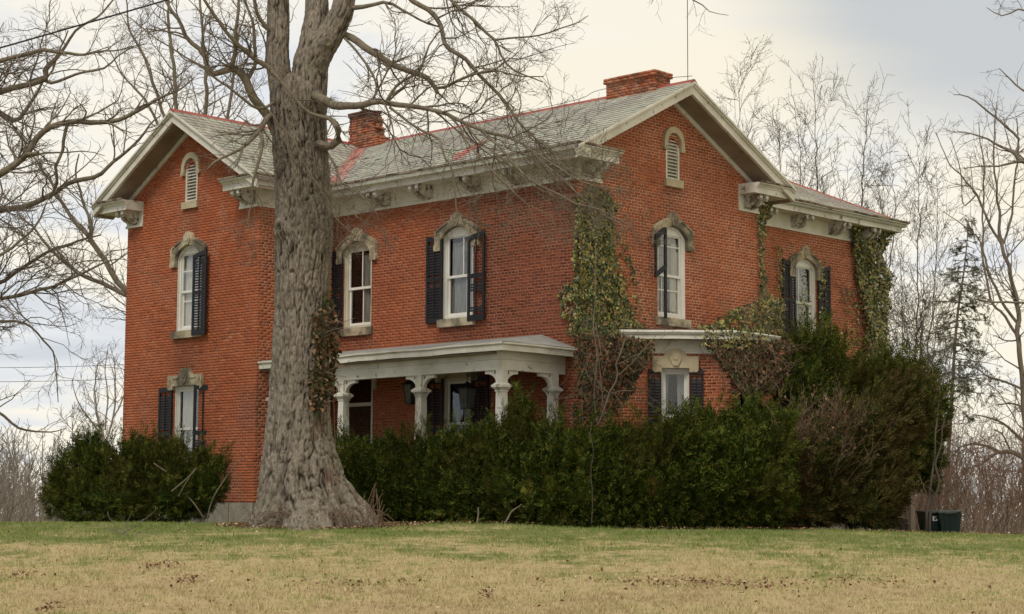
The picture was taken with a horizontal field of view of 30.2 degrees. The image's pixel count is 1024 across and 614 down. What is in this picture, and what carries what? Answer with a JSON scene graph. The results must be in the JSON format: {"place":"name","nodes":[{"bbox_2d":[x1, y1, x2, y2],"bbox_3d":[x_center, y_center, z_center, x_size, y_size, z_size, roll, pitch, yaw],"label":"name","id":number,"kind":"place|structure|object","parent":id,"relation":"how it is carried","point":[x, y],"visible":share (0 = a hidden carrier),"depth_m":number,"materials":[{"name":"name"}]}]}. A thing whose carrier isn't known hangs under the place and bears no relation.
{"place":"outdoors","nodes":[
{"label":"outdoors","id":0,"kind":"place"},
{"bbox_2d":[0,378,123,381],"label":"power line","id":1,"kind":"object","parent":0,"point":[64,380],"visible":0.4,"depth_m":85.12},
{"bbox_2d":[0,364,123,367],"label":"power line","id":2,"kind":"object","parent":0,"point":[61,366],"visible":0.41,"depth_m":85.19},
{"bbox_2d":[0,0,167,48],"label":"power line","id":3,"kind":"object","parent":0,"point":[83,24],"visible":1,"depth_m":33.74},
{"bbox_2d":[0,516,1023,613],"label":"ground","id":4,"kind":"structure","parent":0,"point":[358,574],"depth_m":26.00,"materials":[{"name":"beige plant"}]},
{"bbox_2d":[63,339,123,449],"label":"bare tree","id":5,"kind":"object","parent":4,"relation":"on","point":[107,408],"visible":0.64,"depth_m":95.00,"materials":[{"name":"brown plant"}]},
{"bbox_2d":[0,0,232,445],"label":"maple tree","id":6,"kind":"object","parent":4,"relation":"on","point":[29,147],"visible":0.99,"depth_m":41.23,"materials":[{"name":"brown plant"}]},
{"bbox_2d":[0,0,266,398],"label":"bare tree","id":7,"kind":"object","parent":4,"relation":"on","point":[111,271],"visible":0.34,"depth_m":58.80,"materials":[{"name":"brown plant"}]},
{"bbox_2d":[30,413,244,523],"bbox_3d":[-8.033,3.516,40.751,4.731,2.614,2.170,0,-6,0],"label":"yew bush","id":8,"kind":"object","parent":4,"relation":"on","point":[141,477],"visible":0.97,"depth_m":40.48,"materials":[{"name":"green plant"}]},
{"bbox_2d":[236,484,393,528],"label":"root sprouts","id":9,"kind":"object","parent":4,"relation":"on","point":[380,515],"visible":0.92,"depth_m":35.20,"materials":[{"name":"brown plant"}]},
{"bbox_2d":[69,0,673,529],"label":"maple tree","id":10,"kind":"object","parent":4,"relation":"on","point":[295,462],"visible":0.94,"depth_m":36.00,"materials":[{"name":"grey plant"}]},
{"bbox_2d":[307,288,355,506],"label":"creeper","id":11,"kind":"object","parent":10,"relation":"attached to","point":[323,386],"visible":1,"depth_m":35.99,"materials":[{"name":"green plant"}]},
{"bbox_2d":[648,0,728,33],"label":"bare tree","id":12,"kind":"object","parent":10,"relation":"attached to","point":[695,11],"visible":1,"depth_m":37.88,"materials":[{"name":"grey plant"}]},
{"bbox_2d":[332,399,593,526],"bbox_3d":[-1.361,3.253,38.650,7.009,2.804,1.950,-4,-7,32],"label":"yew hedge","id":13,"kind":"object","parent":4,"relation":"on","point":[441,476],"visible":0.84,"depth_m":37.91,"materials":[{"name":"green plant"}]},
{"bbox_2d":[90,0,910,530],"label":"brick house","id":14,"kind":"structure","parent":4,"relation":"on","point":[436,326],"depth_m":44.06,"materials":[{"name":"brick"}]},
{"bbox_2d":[167,368,203,453],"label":"window","id":15,"kind":"structure","parent":14,"relation":"in","point":[184,382],"depth_m":45.87,"materials":[{"name":"paint"}]},
{"bbox_2d":[169,231,207,338],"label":"window","id":16,"kind":"structure","parent":14,"relation":"in","point":[188,246],"depth_m":46.28,"materials":[{"name":"paint"}]},
{"bbox_2d":[336,379,376,442],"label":"window","id":17,"kind":"structure","parent":14,"relation":"in","point":[361,404],"depth_m":45.01,"materials":[{"name":"black glass"}]},
{"bbox_2d":[336,227,377,336],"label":"window","id":18,"kind":"structure","parent":14,"relation":"in","point":[358,276],"depth_m":45.48,"materials":[{"name":"paint"}]},
{"bbox_2d":[433,212,479,327],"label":"window","id":19,"kind":"structure","parent":14,"relation":"in","point":[454,257],"depth_m":43.07,"materials":[{"name":"paint"}]},
{"bbox_2d":[435,372,479,434],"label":"window","id":20,"kind":"structure","parent":14,"relation":"in","point":[451,382],"depth_m":42.84,"materials":[{"name":"paint"}]},
{"bbox_2d":[544,304,683,426],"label":"vine","id":21,"kind":"object","parent":14,"relation":"attached to","point":[632,358],"visible":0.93,"depth_m":39.68,"materials":[{"name":"brown plant"}]},
{"bbox_2d":[557,185,672,428],"bbox_3d":[2.269,0.059,41.083,1.637,5.318,3.081,-6,-9,44],"label":"ivy","id":22,"kind":"object","parent":14,"relation":"attached to","point":[588,286],"visible":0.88,"depth_m":40.73,"materials":[{"name":"green plant"}]},
{"bbox_2d":[651,212,694,327],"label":"window","id":23,"kind":"structure","parent":14,"relation":"in","point":[683,240],"depth_m":42.92,"materials":[{"name":"paint"}]},
{"bbox_2d":[695,279,791,352],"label":"ivy","id":24,"kind":"object","parent":14,"relation":"attached to","point":[719,325],"visible":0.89,"depth_m":42.62,"materials":[{"name":"green plant"}]},
{"bbox_2d":[755,200,782,331],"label":"ivy","id":25,"kind":"object","parent":14,"relation":"attached to","point":[763,210],"visible":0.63,"depth_m":45.19,"materials":[{"name":"green plant"}]},
{"bbox_2d":[691,308,871,410],"bbox_3d":[6.492,1.769,42.256,1.674,3.262,7.599,-6,-9,43],"label":"vine","id":26,"kind":"object","parent":14,"relation":"hanging from","point":[755,363],"visible":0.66,"depth_m":41.01,"materials":[{"name":"brown plant"}]},
{"bbox_2d":[788,246,823,335],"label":"window","id":27,"kind":"structure","parent":14,"relation":"in","point":[807,265],"depth_m":48.22,"materials":[{"name":"paint"}]},
{"bbox_2d":[776,246,854,355],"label":"ivy","id":28,"kind":"object","parent":14,"relation":"attached to","point":[802,303],"visible":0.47,"depth_m":47.66,"materials":[{"name":"green plant"}]},
{"bbox_2d":[823,226,902,361],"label":"ivy","id":29,"kind":"object","parent":14,"relation":"attached to","point":[876,319],"visible":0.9,"depth_m":49.78,"materials":[{"name":"green plant"}]},
{"bbox_2d":[0,506,1018,613],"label":"fallen leaves","id":30,"kind":"object","parent":4,"relation":"on","point":[389,523],"depth_m":24.61,"materials":[{"name":"brown plant"}]},
{"bbox_2d":[0,402,1023,533],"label":"distant woods","id":31,"kind":"object","parent":4,"relation":"on","point":[14,460],"visible":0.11,"depth_m":136.06,"materials":[{"name":"brown plant"}]},
{"bbox_2d":[0,459,1023,533],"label":"dry brush","id":32,"kind":"object","parent":4,"relation":"on","point":[11,516],"visible":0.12,"depth_m":71.31,"materials":[{"name":"brown plant"}]},
{"bbox_2d":[504,504,521,522],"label":"branch","id":33,"kind":"object","parent":4,"relation":"on","point":[506,520],"visible":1,"depth_m":36.18,"materials":[{"name":"brown plant"}]},
{"bbox_2d":[501,380,538,445],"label":"yew bush","id":34,"kind":"object","parent":4,"relation":"on","point":[519,406],"visible":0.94,"depth_m":37.54,"materials":[{"name":"green plant"}]},
{"bbox_2d":[590,423,593,522],"bbox_3d":[1.532,3.180,36.371,0.083,1.928,0.026,2,-6,-12],"label":"sapling","id":35,"kind":"object","parent":4,"relation":"on","point":[591,478],"visible":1,"depth_m":36.34,"materials":[{"name":"brown plant"}]},
{"bbox_2d":[548,380,812,529],"bbox_3d":[3.305,2.953,37.512,5.633,3.239,2.239,2,-6,-15],"label":"yew hedge","id":36,"kind":"object","parent":4,"relation":"on","point":[732,467],"visible":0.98,"depth_m":37.10,"materials":[{"name":"green plant"}]},
{"bbox_2d":[714,35,809,184],"bbox_3d":[7.760,-2.746,62.683,5.106,12.951,4.468,-4,-7,33],"label":"bare tree","id":37,"kind":"object","parent":4,"relation":"on","point":[750,65],"visible":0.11,"depth_m":63.00,"materials":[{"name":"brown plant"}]},
{"bbox_2d":[750,55,849,196],"bbox_3d":[9.868,-1.883,64.589,4.948,14.232,4.530,4,-7,-28],"label":"bare tree","id":38,"kind":"object","parent":4,"relation":"on","point":[800,147],"visible":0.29,"depth_m":64.97,"materials":[{"name":"grey plant"}]},
{"bbox_2d":[729,371,900,492],"bbox_3d":[6.275,2.692,38.981,3.516,2.825,3.440,0,-6,0],"label":"bare bush","id":39,"kind":"object","parent":4,"relation":"on","point":[799,429],"visible":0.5,"depth_m":38.92,"materials":[{"name":"brown plant"}]},
{"bbox_2d":[764,305,870,442],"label":"yew bush","id":40,"kind":"object","parent":4,"relation":"on","point":[834,359],"visible":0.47,"depth_m":41.96,"materials":[{"name":"green plant"}]},
{"bbox_2d":[768,352,949,531],"bbox_3d":[7.255,2.818,39.423,4.484,4.020,2.336,3,-7,-20],"label":"yew bush","id":41,"kind":"object","parent":4,"relation":"on","point":[878,494],"visible":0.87,"depth_m":39.00,"materials":[{"name":"green plant"}]},
{"bbox_2d":[804,63,955,358],"bbox_3d":[11.668,-1.051,63.429,5.502,14.408,4.702,5,-8,-38],"label":"bare tree","id":42,"kind":"object","parent":4,"relation":"on","point":[868,181],"visible":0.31,"depth_m":63.83,"materials":[{"name":"grey plant"}]},
{"bbox_2d":[843,337,964,497],"bbox_3d":[8.804,2.470,43.120,3.317,3.709,1.864,2,-7,-19],"label":"yew bush","id":43,"kind":"object","parent":4,"relation":"on","point":[877,365],"visible":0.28,"depth_m":43.00,"materials":[{"name":"green plant"}]},
{"bbox_2d":[909,497,915,531],"bbox_3d":[9.028,4.736,42.743,0.110,0.900,0.110,2,-6,-11],"label":"fence post","id":44,"kind":"object","parent":4,"relation":"on","point":[912,526],"visible":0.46,"depth_m":42.70,"materials":[{"name":"brown wood"}]},
{"bbox_2d":[853,92,974,522],"bbox_3d":[12.427,0.739,60.269,4.622,15.356,5.304,-2,-7,18],"label":"bare tree","id":45,"kind":"object","parent":4,"relation":"on","point":[910,235],"visible":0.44,"depth_m":60.60,"materials":[{"name":"brown plant"}]},
{"bbox_2d":[915,510,949,532],"bbox_3d":[9.603,4.884,43.118,0.655,0.510,0.678,1,-6,-7],"label":"rubbish bin","id":46,"kind":"object","parent":4,"relation":"on","point":[921,519],"visible":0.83,"depth_m":42.88,"materials":[{"name":"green plastic"}]},
{"bbox_2d":[902,367,967,531],"bbox_3d":[9.467,3.203,42.608,1.423,3.684,1.302,-4,-8,34],"label":"bare tree","id":47,"kind":"object","parent":4,"relation":"on","point":[927,524],"visible":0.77,"depth_m":42.40,"materials":[{"name":"brown plant"}]},
{"bbox_2d":[878,184,1012,531],"bbox_3d":[11.271,2.434,52.138,4.892,12.213,5.454,-1,-6,13],"label":"bare tree","id":48,"kind":"object","parent":4,"relation":"on","point":[922,315],"visible":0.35,"depth_m":52.14,"materials":[{"name":"brown plant"}]},
{"bbox_2d":[936,510,961,532],"bbox_3d":[9.856,4.871,42.916,0.568,0.510,0.592,-2,-6,-7],"label":"rubbish bin","id":49,"kind":"object","parent":4,"relation":"on","point":[950,521],"visible":0.8,"depth_m":42.70,"materials":[{"name":"green plastic"}]},
{"bbox_2d":[889,377,1023,533],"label":"brush","id":50,"kind":"object","parent":4,"relation":"on","point":[987,497],"visible":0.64,"depth_m":47.97,"materials":[{"name":"brown plant"}]},
{"bbox_2d":[913,217,1007,509],"bbox_3d":[12.864,1.815,55.060,2.882,9.121,3.418,0,-6,0],"label":"spruce tree","id":51,"kind":"object","parent":4,"relation":"on","point":[978,381],"visible":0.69,"depth_m":55.14,"materials":[{"name":"green plant"}]},
{"bbox_2d":[925,78,1023,526],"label":"bare tree","id":52,"kind":"object","parent":4,"relation":"on","point":[1012,289],"visible":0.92,"depth_m":54.50,"materials":[{"name":"brown plant"}]},
{"bbox_2d":[935,0,1023,341],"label":"bare tree","id":53,"kind":"object","parent":4,"relation":"on","point":[1018,156],"visible":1,"depth_m":46.69,"materials":[{"name":"brown plant"}]},
{"bbox_2d":[942,392,1022,497],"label":"tree","id":54,"kind":"object","parent":4,"relation":"on","point":[1009,428],"visible":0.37,"depth_m":69.88,"materials":[{"name":"brown plant"}]},
{"bbox_2d":[0,0,1023,521],"label":"sky","id":55,"kind":"structure","parent":0,"point":[932,48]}
]}

